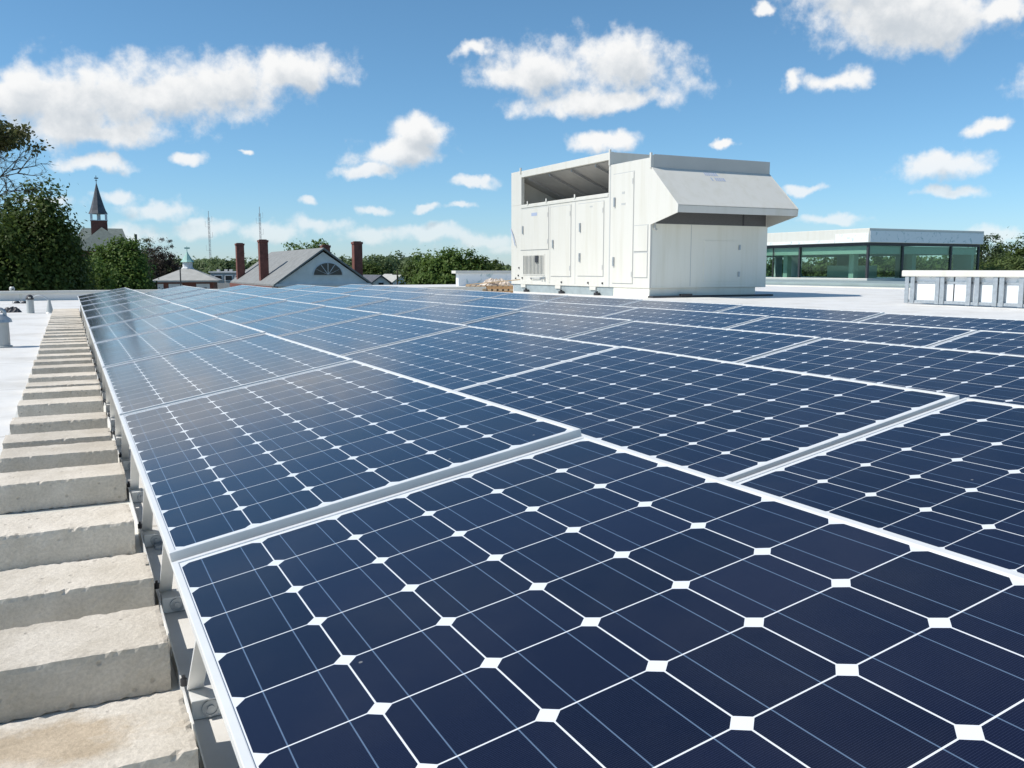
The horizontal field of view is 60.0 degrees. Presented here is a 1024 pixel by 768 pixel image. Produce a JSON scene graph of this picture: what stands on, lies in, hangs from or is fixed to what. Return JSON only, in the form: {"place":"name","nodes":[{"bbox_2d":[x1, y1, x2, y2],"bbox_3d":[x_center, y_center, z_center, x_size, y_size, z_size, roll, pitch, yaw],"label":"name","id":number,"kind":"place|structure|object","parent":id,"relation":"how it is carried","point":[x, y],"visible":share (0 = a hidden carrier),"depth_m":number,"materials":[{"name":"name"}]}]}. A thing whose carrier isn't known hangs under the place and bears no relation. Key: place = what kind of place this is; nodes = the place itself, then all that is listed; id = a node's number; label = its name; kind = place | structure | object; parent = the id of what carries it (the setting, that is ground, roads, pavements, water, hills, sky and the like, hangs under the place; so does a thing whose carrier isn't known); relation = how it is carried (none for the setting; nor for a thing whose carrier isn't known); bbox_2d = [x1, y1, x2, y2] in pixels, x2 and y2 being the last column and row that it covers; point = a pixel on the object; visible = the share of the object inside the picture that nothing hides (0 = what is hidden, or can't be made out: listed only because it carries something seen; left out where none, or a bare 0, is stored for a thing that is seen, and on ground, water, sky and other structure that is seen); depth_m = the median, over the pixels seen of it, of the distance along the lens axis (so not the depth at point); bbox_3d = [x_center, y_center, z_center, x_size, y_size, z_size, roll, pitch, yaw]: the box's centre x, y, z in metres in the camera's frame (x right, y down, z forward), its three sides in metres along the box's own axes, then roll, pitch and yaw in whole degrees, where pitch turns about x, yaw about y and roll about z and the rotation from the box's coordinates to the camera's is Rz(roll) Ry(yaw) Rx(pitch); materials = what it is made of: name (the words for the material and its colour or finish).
{"place":"outdoors","nodes":[
{"label":"outdoors","id":0,"kind":"place"},
{"bbox_2d":[78,178,136,267],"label":"church","id":1,"kind":"structure","parent":0,"point":[100,229],"depth_m":152.07,"materials":[{"name":"grey brick"}]},
{"bbox_2d":[153,246,221,288],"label":"cupola pavilion","id":2,"kind":"structure","parent":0,"point":[191,276],"depth_m":92.11,"materials":[{"name":"grey brick"}]},
{"bbox_2d":[208,269,246,288],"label":"flat roofed building","id":3,"kind":"structure","parent":0,"point":[226,276],"depth_m":138.95,"materials":[{"name":"white paint"}]},
{"bbox_2d":[230,239,373,287],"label":"gabled house","id":4,"kind":"structure","parent":0,"point":[322,265],"depth_m":76.06,"materials":[{"name":"white paint"}]},
{"bbox_2d":[312,262,342,275],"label":"half round window","id":5,"kind":"structure","parent":4,"relation":"in","point":[326,268],"depth_m":74.55,"materials":[{"name":"glass"}]},
{"bbox_2d":[0,284,1023,767],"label":"roof","id":6,"kind":"structure","parent":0,"point":[26,336],"depth_m":12.53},
{"bbox_2d":[0,307,12,347],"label":"vent pipe","id":7,"kind":"object","parent":6,"relation":"on","point":[5,319],"visible":1,"depth_m":8.66,"materials":[{"name":"grey metal"}]},
{"bbox_2d":[0,314,205,767],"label":"ballast tray","id":8,"kind":"object","parent":6,"relation":"on","point":[175,671],"visible":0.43,"depth_m":1.90,"materials":[{"name":"white paint"}]},
{"bbox_2d":[2,428,111,448],"bbox_3d":[-1.833,0.252,3.591,0.386,0.094,0.201,-4,8,-26],"label":"concrete block","id":9,"kind":"object","parent":8,"relation":"on","point":[53,438],"depth_m":3.54,"materials":[{"name":"concrete"}]},
{"bbox_2d":[0,440,117,472],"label":"concrete block","id":10,"kind":"object","parent":8,"relation":"on","point":[54,456],"depth_m":3.25,"materials":[{"name":"concrete"}]},
{"bbox_2d":[10,412,107,434],"bbox_3d":[-2.042,0.197,4.011,0.386,0.094,0.201,-4,8,-26],"label":"concrete block","id":11,"kind":"object","parent":8,"relation":"on","point":[49,423],"depth_m":3.94,"materials":[{"name":"concrete"}]},
{"bbox_2d":[17,396,103,416],"bbox_3d":[-2.302,0.129,4.537,0.386,0.094,0.201,-4,8,-26],"label":"concrete block","id":12,"kind":"object","parent":8,"relation":"on","point":[55,406],"depth_m":4.46,"materials":[{"name":"concrete"}]},
{"bbox_2d":[22,385,100,399],"bbox_3d":[-2.516,0.073,4.968,0.386,0.094,0.202,-4,8,-26],"label":"concrete block","id":13,"kind":"object","parent":8,"relation":"on","point":[60,392],"depth_m":4.90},
{"bbox_2d":[28,372,96,382],"bbox_3d":[-2.853,-0.015,5.646,0.386,0.094,0.201,-4,8,-26],"label":"concrete block","id":14,"kind":"object","parent":8,"relation":"on","point":[52,377],"depth_m":5.59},
{"bbox_2d":[33,357,91,365],"bbox_3d":[-3.321,-0.134,6.569,0.386,0.094,0.201,-4,8,-27],"label":"concrete block","id":15,"kind":"object","parent":8,"relation":"on","point":[62,361],"depth_m":6.51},
{"bbox_2d":[26,379,99,388],"bbox_3d":[-2.646,0.038,5.238,0.386,0.094,0.201,-4,8,-26],"label":"concrete block","id":16,"kind":"object","parent":8,"relation":"on","point":[33,385],"depth_m":5.20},
{"bbox_2d":[0,462,126,513],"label":"concrete block","id":17,"kind":"object","parent":8,"relation":"on","point":[27,491],"depth_m":2.85,"materials":[{"name":"concrete"}]},
{"bbox_2d":[32,363,94,374],"bbox_3d":[-3.111,-0.081,6.161,0.386,0.094,0.201,-4,8,-26],"label":"concrete block","id":18,"kind":"object","parent":8,"relation":"on","point":[63,368],"depth_m":6.09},
{"bbox_2d":[38,347,89,353],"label":"concrete block","id":19,"kind":"object","parent":8,"relation":"on","point":[64,350],"depth_m":7.42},
{"bbox_2d":[40,342,87,348],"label":"concrete block","id":20,"kind":"object","parent":8,"relation":"on","point":[63,345],"depth_m":7.93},
{"bbox_2d":[37,352,91,359],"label":"concrete block","id":21,"kind":"object","parent":8,"relation":"on","point":[63,356],"depth_m":6.92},
{"bbox_2d":[0,504,135,571],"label":"concrete block","id":22,"kind":"object","parent":8,"relation":"on","point":[35,540],"depth_m":2.32,"materials":[{"name":"concrete"}]},
{"bbox_2d":[0,552,154,630],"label":"concrete block","id":23,"kind":"object","parent":8,"relation":"on","point":[64,591],"depth_m":1.90,"materials":[{"name":"concrete"}]},
{"bbox_2d":[0,605,170,722],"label":"concrete block","id":24,"kind":"object","parent":8,"relation":"on","point":[54,666],"depth_m":1.56,"materials":[{"name":"concrete"}]},
{"bbox_2d":[0,689,198,767],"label":"concrete block","id":25,"kind":"object","parent":8,"relation":"on","point":[155,731],"depth_m":1.27,"materials":[{"name":"concrete"}]},
{"bbox_2d":[112,406,121,445],"bbox_3d":[-1.552,0.142,3.832,0.316,0.257,0.258,-4,8,-26],"label":"mounting bracket","id":26,"kind":"object","parent":6,"relation":"on","point":[117,432],"visible":0.36,"depth_m":3.85,"materials":[{"name":"metal"}]},
{"bbox_2d":[118,426,130,469],"bbox_3d":[-1.317,0.203,3.364,0.316,0.257,0.258,-4,8,-26],"label":"mounting bracket","id":27,"kind":"object","parent":6,"relation":"on","point":[126,459],"visible":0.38,"depth_m":3.38,"materials":[{"name":"metal"}]},
{"bbox_2d":[127,452,143,502],"bbox_3d":[-1.083,0.263,2.895,0.316,0.257,0.258,-4,8,-26],"label":"mounting bracket","id":28,"kind":"object","parent":6,"relation":"on","point":[136,492],"visible":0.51,"depth_m":2.91,"materials":[{"name":"metal"}]},
{"bbox_2d":[138,489,162,547],"bbox_3d":[-0.849,0.324,2.427,0.316,0.257,0.258,-4,8,-26],"label":"mounting bracket","id":29,"kind":"object","parent":6,"relation":"on","point":[151,536],"visible":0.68,"depth_m":2.45,"materials":[{"name":"metal"}]},
{"bbox_2d":[154,542,162,549],"bbox_3d":[-3.358,-0.436,7.894,0.655,0.359,17.260,-4,8,-26],"label":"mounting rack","id":30,"kind":"object","parent":6,"relation":"on","point":[158,546],"depth_m":2.43,"materials":[{"name":"metal"}]},
{"bbox_2d":[80,291,144,305],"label":"solar panel","id":31,"kind":"object","parent":30,"relation":"on","point":[109,298],"visible":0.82,"depth_m":12.02,"materials":[{"name":"glass"}]},
{"bbox_2d":[81,294,155,310],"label":"solar panel","id":32,"kind":"object","parent":30,"relation":"on","point":[114,302],"visible":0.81,"depth_m":10.64,"materials":[{"name":"glass"}]},
{"bbox_2d":[83,297,169,319],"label":"solar panel","id":33,"kind":"object","parent":30,"relation":"on","point":[122,307],"visible":0.73,"depth_m":9.20,"materials":[{"name":"glass"}]},
{"bbox_2d":[86,302,189,327],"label":"solar panel","id":34,"kind":"object","parent":30,"relation":"on","point":[112,318],"visible":0.78,"depth_m":7.78,"materials":[{"name":"glass"}]},
{"bbox_2d":[89,308,218,345],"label":"solar panel","id":35,"kind":"object","parent":30,"relation":"on","point":[142,325],"visible":0.77,"depth_m":6.38,"materials":[{"name":"glass"}]},
{"bbox_2d":[94,318,265,371],"bbox_3d":[-1.958,-0.243,5.104,0.786,0.042,1.563,-15,13,-24],"label":"solar panel","id":36,"kind":"object","parent":30,"relation":"on","point":[113,352],"visible":0.88,"depth_m":4.94,"materials":[{"name":"glass"}]},
{"bbox_2d":[103,333,352,423],"bbox_3d":[-1.255,-0.063,3.702,0.786,0.042,1.563,-15,13,-24],"label":"solar panel","id":37,"kind":"object","parent":30,"relation":"on","point":[151,382],"visible":0.8,"depth_m":3.49,"materials":[{"name":"glass"}]},
{"bbox_2d":[120,360,581,568],"bbox_3d":[-0.553,0.115,2.299,0.786,0.042,1.563,-15,13,-24],"label":"solar panel","id":38,"kind":"object","parent":30,"relation":"on","point":[224,468],"visible":0.76,"depth_m":1.95,"materials":[{"name":"glass"}]},
{"bbox_2d":[171,435,1023,767],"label":"solar panel","id":39,"kind":"object","parent":30,"relation":"on","point":[585,601],"visible":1,"depth_m":0.97,"materials":[{"name":"glass"}]},
{"bbox_2d":[154,543,184,612],"bbox_3d":[-0.615,0.384,1.959,0.316,0.257,0.258,-4,8,-26],"label":"mounting bracket","id":40,"kind":"object","parent":6,"relation":"on","point":[171,600],"visible":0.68,"depth_m":1.98,"materials":[{"name":"metal"}]},
{"bbox_2d":[180,639,220,719],"bbox_3d":[-0.380,0.445,1.491,0.316,0.257,0.258,-4,8,-26],"label":"mounting bracket","id":41,"kind":"object","parent":6,"relation":"on","point":[203,703],"visible":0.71,"depth_m":1.51,"materials":[{"name":"metal"}]},
{"bbox_2d":[0,287,508,300],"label":"parapet","id":42,"kind":"structure","parent":6,"relation":"on","point":[49,295],"depth_m":21.83,"materials":[{"name":"white paint"}]},
{"bbox_2d":[452,271,513,285],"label":"boarded parapet","id":43,"kind":"structure","parent":6,"relation":"on","point":[463,278],"depth_m":40.76,"materials":[{"name":"white paint"}]},
{"bbox_2d":[510,149,797,297],"bbox_3d":[3.863,-4.878,27.477,4.290,4.140,9.492,-4,8,-26],"label":"air handling unit","id":44,"kind":"object","parent":6,"relation":"on","point":[609,223],"visible":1,"depth_m":24.72,"materials":[{"name":"white paint"}]},
{"bbox_2d":[902,270,1023,307],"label":"stud parapet","id":45,"kind":"structure","parent":6,"relation":"on","point":[1000,288],"depth_m":18.31,"materials":[{"name":"white paint"}]},
{"bbox_2d":[0,0,1023,265],"label":"sky","id":46,"kind":"structure","parent":0,"point":[388,126],"materials":[{"name":"blue"}]},
{"bbox_2d":[765,281,1018,287],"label":"side roof","id":47,"kind":"structure","parent":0,"point":[841,285],"depth_m":43.13,"materials":[{"name":"grey metal"}]},
{"bbox_2d":[766,279,909,286],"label":"parapet","id":48,"kind":"object","parent":47,"relation":"on","point":[845,282],"visible":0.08,"depth_m":44.71,"materials":[{"name":"grey metal"}]},
{"bbox_2d":[766,228,983,280],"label":"glass pavilion","id":49,"kind":"structure","parent":47,"relation":"on","point":[847,248],"depth_m":58.48,"materials":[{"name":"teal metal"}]},
{"bbox_3d":[-2.333,-0.501,8.399,0.655,0.359,17.260,-4,8,-26],"label":"mounting rack","id":50,"kind":"object","parent":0,"visible":0},
{"bbox_2d":[158,289,218,299],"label":"solar panel","id":51,"kind":"object","parent":50,"relation":"on","point":[185,294],"visible":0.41,"depth_m":13.96,"materials":[{"name":"glass"}]},
{"bbox_2d":[167,291,234,303],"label":"solar panel","id":52,"kind":"object","parent":50,"relation":"on","point":[198,297],"visible":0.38,"depth_m":12.59,"materials":[{"name":"glass"}]},
{"bbox_2d":[179,293,256,308],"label":"solar panel","id":53,"kind":"object","parent":50,"relation":"on","point":[214,300],"visible":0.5,"depth_m":11.16,"materials":[{"name":"laminate"}]},
{"bbox_2d":[194,296,286,314],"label":"solar panel","id":54,"kind":"object","parent":50,"relation":"on","point":[226,307],"visible":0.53,"depth_m":9.73,"materials":[{"name":"laminate"}]},
{"bbox_2d":[214,300,325,323],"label":"solar panel","id":55,"kind":"object","parent":50,"relation":"on","point":[262,312],"visible":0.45,"depth_m":8.33,"materials":[{"name":"laminate"}]},
{"bbox_2d":[242,306,381,335],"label":"solar panel","id":56,"kind":"object","parent":50,"relation":"on","point":[290,323],"visible":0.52,"depth_m":6.91,"materials":[{"name":"laminate"}]},
{"bbox_2d":[278,314,467,355],"bbox_3d":[-0.942,-0.312,5.627,0.786,0.042,1.563,-15,13,-24],"label":"solar panel","id":57,"kind":"object","parent":50,"relation":"on","point":[359,335],"visible":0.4,"depth_m":5.49,"materials":[{"name":"laminate"}]},
{"bbox_2d":[343,326,618,389],"bbox_3d":[-0.240,-0.131,4.224,0.786,0.043,1.563,-15,13,-24],"label":"solar panel","id":58,"kind":"object","parent":50,"relation":"on","point":[459,358],"visible":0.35,"depth_m":4.07,"materials":[{"name":"laminate"}]},
{"bbox_2d":[455,346,959,481],"bbox_3d":[0.461,0.049,2.821,0.786,0.042,1.563,-15,13,-24],"label":"solar panel","id":59,"kind":"object","parent":50,"relation":"on","point":[730,421],"visible":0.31,"depth_m":2.55,"materials":[{"name":"glass"}]},
{"bbox_2d":[733,398,1023,573],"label":"solar panel","id":60,"kind":"object","parent":50,"relation":"on","point":[949,476],"visible":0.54,"depth_m":1.82,"materials":[{"name":"glass"}]},
{"bbox_3d":[-2.019,-0.750,10.324,0.655,0.359,17.260,-4,8,-26],"label":"mounting rack","id":61,"kind":"object","parent":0,"visible":0},
{"bbox_2d":[261,290,315,298],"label":"solar panel","id":62,"kind":"object","parent":61,"relation":"on","point":[287,294],"visible":0.5,"depth_m":13.17,"materials":[{"name":"laminate"}]},
{"bbox_2d":[285,292,349,302],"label":"solar panel","id":63,"kind":"object","parent":61,"relation":"on","point":[315,297],"visible":0.41,"depth_m":11.72,"materials":[{"name":"laminate"}]},
{"bbox_2d":[312,295,390,307],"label":"solar panel","id":64,"kind":"object","parent":61,"relation":"on","point":[349,301],"visible":0.45,"depth_m":10.29,"materials":[{"name":"laminate"}]},
{"bbox_2d":[347,299,444,314],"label":"solar panel","id":65,"kind":"object","parent":61,"relation":"on","point":[393,306],"visible":0.4,"depth_m":8.90,"materials":[{"name":"laminate"}]},
{"bbox_2d":[396,304,519,323],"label":"solar panel","id":66,"kind":"object","parent":61,"relation":"on","point":[456,313],"visible":0.4,"depth_m":7.47,"materials":[{"name":"laminate"}]},
{"bbox_2d":[464,311,632,338],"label":"solar panel","id":67,"kind":"object","parent":61,"relation":"on","point":[563,326],"visible":0.42,"depth_m":6.06,"materials":[{"name":"laminate"}]},
{"bbox_2d":[565,321,820,362],"bbox_3d":[0.776,-0.197,4.747,0.786,0.042,1.563,-15,13,-24],"label":"solar panel","id":68,"kind":"object","parent":61,"relation":"on","point":[732,345],"visible":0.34,"depth_m":4.64,"materials":[{"name":"laminate"}]},
{"bbox_2d":[739,338,1023,404],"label":"solar panel","id":69,"kind":"object","parent":61,"relation":"on","point":[988,376],"visible":0.6,"depth_m":3.44,"materials":[{"name":"laminate"}]},
{"bbox_3d":[-0.994,-0.816,10.829,0.655,0.359,17.260,-4,8,-26],"label":"mounting rack","id":70,"kind":"object","parent":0,"visible":0},
{"bbox_2d":[342,289,393,296],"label":"solar panel","id":71,"kind":"object","parent":70,"relation":"on","point":[366,292],"visible":0.35,"depth_m":13.69,"materials":[{"name":"laminate"}]},
{"bbox_2d":[370,291,433,299],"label":"solar panel","id":72,"kind":"object","parent":70,"relation":"on","point":[400,295],"visible":0.44,"depth_m":12.27,"materials":[{"name":"laminate"}]},
{"bbox_2d":[409,294,483,303],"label":"solar panel","id":73,"kind":"object","parent":70,"relation":"on","point":[446,299],"visible":0.32,"depth_m":10.86,"materials":[{"name":"laminate"}]},
{"bbox_2d":[456,297,548,308],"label":"solar panel","id":74,"kind":"object","parent":70,"relation":"on","point":[502,303],"visible":0.38,"depth_m":9.47,"materials":[{"name":"laminate"}]},
{"bbox_2d":[520,302,638,316],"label":"solar panel","id":75,"kind":"object","parent":70,"relation":"on","point":[592,310],"visible":0.38,"depth_m":8.07,"materials":[{"name":"glass"}]},
{"bbox_2d":[602,307,768,328],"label":"solar panel","id":76,"kind":"object","parent":70,"relation":"on","point":[697,318],"visible":0.4,"depth_m":6.62,"materials":[{"name":"glass"}]},
{"bbox_2d":[726,316,976,346],"bbox_3d":[1.792,-0.265,5.270,0.786,0.042,1.563,-15,13,-24],"label":"solar panel","id":77,"kind":"object","parent":70,"relation":"on","point":[921,336],"visible":0.36,"depth_m":5.20,"materials":[{"name":"glass"}]},
{"bbox_2d":[929,330,1023,355],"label":"solar panel","id":78,"kind":"object","parent":70,"relation":"on","point":[1002,342],"visible":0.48,"depth_m":4.46,"materials":[{"name":"glass"}]},
{"bbox_3d":[0.031,-0.881,11.334,0.655,0.359,17.260,-4,8,-26],"label":"mounting rack","id":79,"kind":"object","parent":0,"visible":0},
{"bbox_2d":[447,290,510,297],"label":"solar panel","id":80,"kind":"object","parent":79,"relation":"on","point":[488,294],"visible":0.41,"depth_m":12.82,"materials":[{"name":"glass"}]},
{"bbox_2d":[490,293,567,300],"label":"solar panel","id":81,"kind":"object","parent":79,"relation":"on","point":[537,297],"visible":0.34,"depth_m":11.42,"materials":[{"name":"glass"}]},
{"bbox_2d":[548,296,641,305],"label":"solar panel","id":82,"kind":"object","parent":79,"relation":"on","point":[596,300],"visible":0.34,"depth_m":10.00,"materials":[{"name":"glass"}]},
{"bbox_2d":[620,300,741,311],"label":"solar panel","id":83,"kind":"object","parent":79,"relation":"on","point":[699,306],"visible":0.38,"depth_m":8.59,"materials":[{"name":"glass"}]},
{"bbox_2d":[719,305,884,321],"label":"solar panel","id":84,"kind":"object","parent":79,"relation":"on","point":[830,314],"visible":0.32,"depth_m":7.15,"materials":[{"name":"glass"}]},
{"bbox_2d":[857,313,1023,332],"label":"solar panel","id":85,"kind":"object","parent":79,"relation":"on","point":[995,324],"visible":0.28,"depth_m":5.98,"materials":[{"name":"glass"}]},
{"label":"ground","id":86,"kind":"structure","parent":0,"visible":0},
{"bbox_2d":[0,115,53,216],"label":"half bare tree","id":87,"kind":"object","parent":86,"relation":"on","point":[12,138],"visible":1,"depth_m":33.41,"materials":[{"name":"green plant"}]},
{"bbox_2d":[0,202,61,290],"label":"broadleaf tree","id":88,"kind":"object","parent":86,"relation":"on","point":[26,269],"visible":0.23,"depth_m":39.05,"materials":[{"name":"green plant"}]},
{"bbox_2d":[0,172,103,290],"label":"broadleaf tree","id":89,"kind":"object","parent":86,"relation":"on","point":[55,238],"visible":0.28,"depth_m":40.75,"materials":[{"name":"green plant"}]},
{"bbox_2d":[54,223,101,289],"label":"broadleaf tree","id":90,"kind":"object","parent":86,"relation":"on","point":[86,286],"visible":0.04,"depth_m":43.69,"materials":[{"name":"green plant"}]},
{"bbox_2d":[82,256,117,289],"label":"broadleaf tree","id":91,"kind":"object","parent":86,"relation":"on","point":[108,280],"visible":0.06,"depth_m":49.41,"materials":[{"name":"green plant"}]},
{"bbox_2d":[87,234,158,289],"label":"broadleaf tree","id":92,"kind":"object","parent":86,"relation":"on","point":[127,262],"visible":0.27,"depth_m":54.76,"materials":[{"name":"green plant"}]},
{"bbox_2d":[142,237,182,289],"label":"copper beech tree","id":93,"kind":"object","parent":86,"relation":"on","point":[161,270],"visible":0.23,"depth_m":126.09,"materials":[{"name":"brown plant"}]},
{"bbox_2d":[203,256,245,274],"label":"distant tree","id":94,"kind":"object","parent":86,"relation":"on","point":[222,265],"visible":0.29,"depth_m":226.60,"materials":[{"name":"green plant"}]},
{"bbox_2d":[281,238,334,254],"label":"broadleaf tree","id":95,"kind":"object","parent":86,"relation":"on","point":[308,246],"visible":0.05,"depth_m":103.84,"materials":[{"name":"green plant"}]},
{"bbox_2d":[363,261,387,274],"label":"broadleaf tree","id":96,"kind":"object","parent":86,"relation":"on","point":[373,269],"visible":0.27,"depth_m":182.52,"materials":[{"name":"green plant"}]},
{"bbox_2d":[368,254,397,273],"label":"distant tree","id":97,"kind":"object","parent":86,"relation":"on","point":[388,264],"visible":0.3,"depth_m":235.98,"materials":[{"name":"green plant"}]},
{"bbox_2d":[394,257,438,284],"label":"broadleaf tree","id":98,"kind":"object","parent":86,"relation":"on","point":[407,274],"visible":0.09,"depth_m":117.19,"materials":[{"name":"green plant"}]},
{"bbox_2d":[405,245,486,284],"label":"broadleaf tree","id":99,"kind":"object","parent":86,"relation":"on","point":[437,270],"visible":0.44,"depth_m":109.25,"materials":[{"name":"green plant"}]},
{"bbox_2d":[801,256,874,276],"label":"garden tree","id":100,"kind":"object","parent":86,"relation":"on","point":[822,264],"visible":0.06,"depth_m":91.22,"materials":[{"name":"green plant"}]},
{"bbox_2d":[863,256,928,276],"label":"garden tree","id":101,"kind":"object","parent":86,"relation":"on","point":[884,269],"visible":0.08,"depth_m":89.37,"materials":[{"name":"green plant"}]},
{"bbox_2d":[916,252,980,269],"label":"garden tree","id":102,"kind":"object","parent":86,"relation":"on","point":[933,266],"visible":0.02,"depth_m":86.96,"materials":[{"name":"green plant"}]},
{"bbox_2d":[948,233,1010,269],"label":"conifer tree","id":103,"kind":"object","parent":86,"relation":"on","point":[992,255],"visible":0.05,"depth_m":76.72,"materials":[{"name":"green plant"}]},
{"bbox_2d":[973,252,1023,269],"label":"broadleaf tree","id":104,"kind":"object","parent":86,"relation":"on","point":[1018,264],"visible":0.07,"depth_m":60.99,"materials":[{"name":"green plant"}]},
{"bbox_2d":[974,233,1023,263],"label":"broadleaf tree","id":105,"kind":"object","parent":86,"relation":"on","point":[1011,247],"visible":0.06,"depth_m":80.89,"materials":[{"name":"green plant"}]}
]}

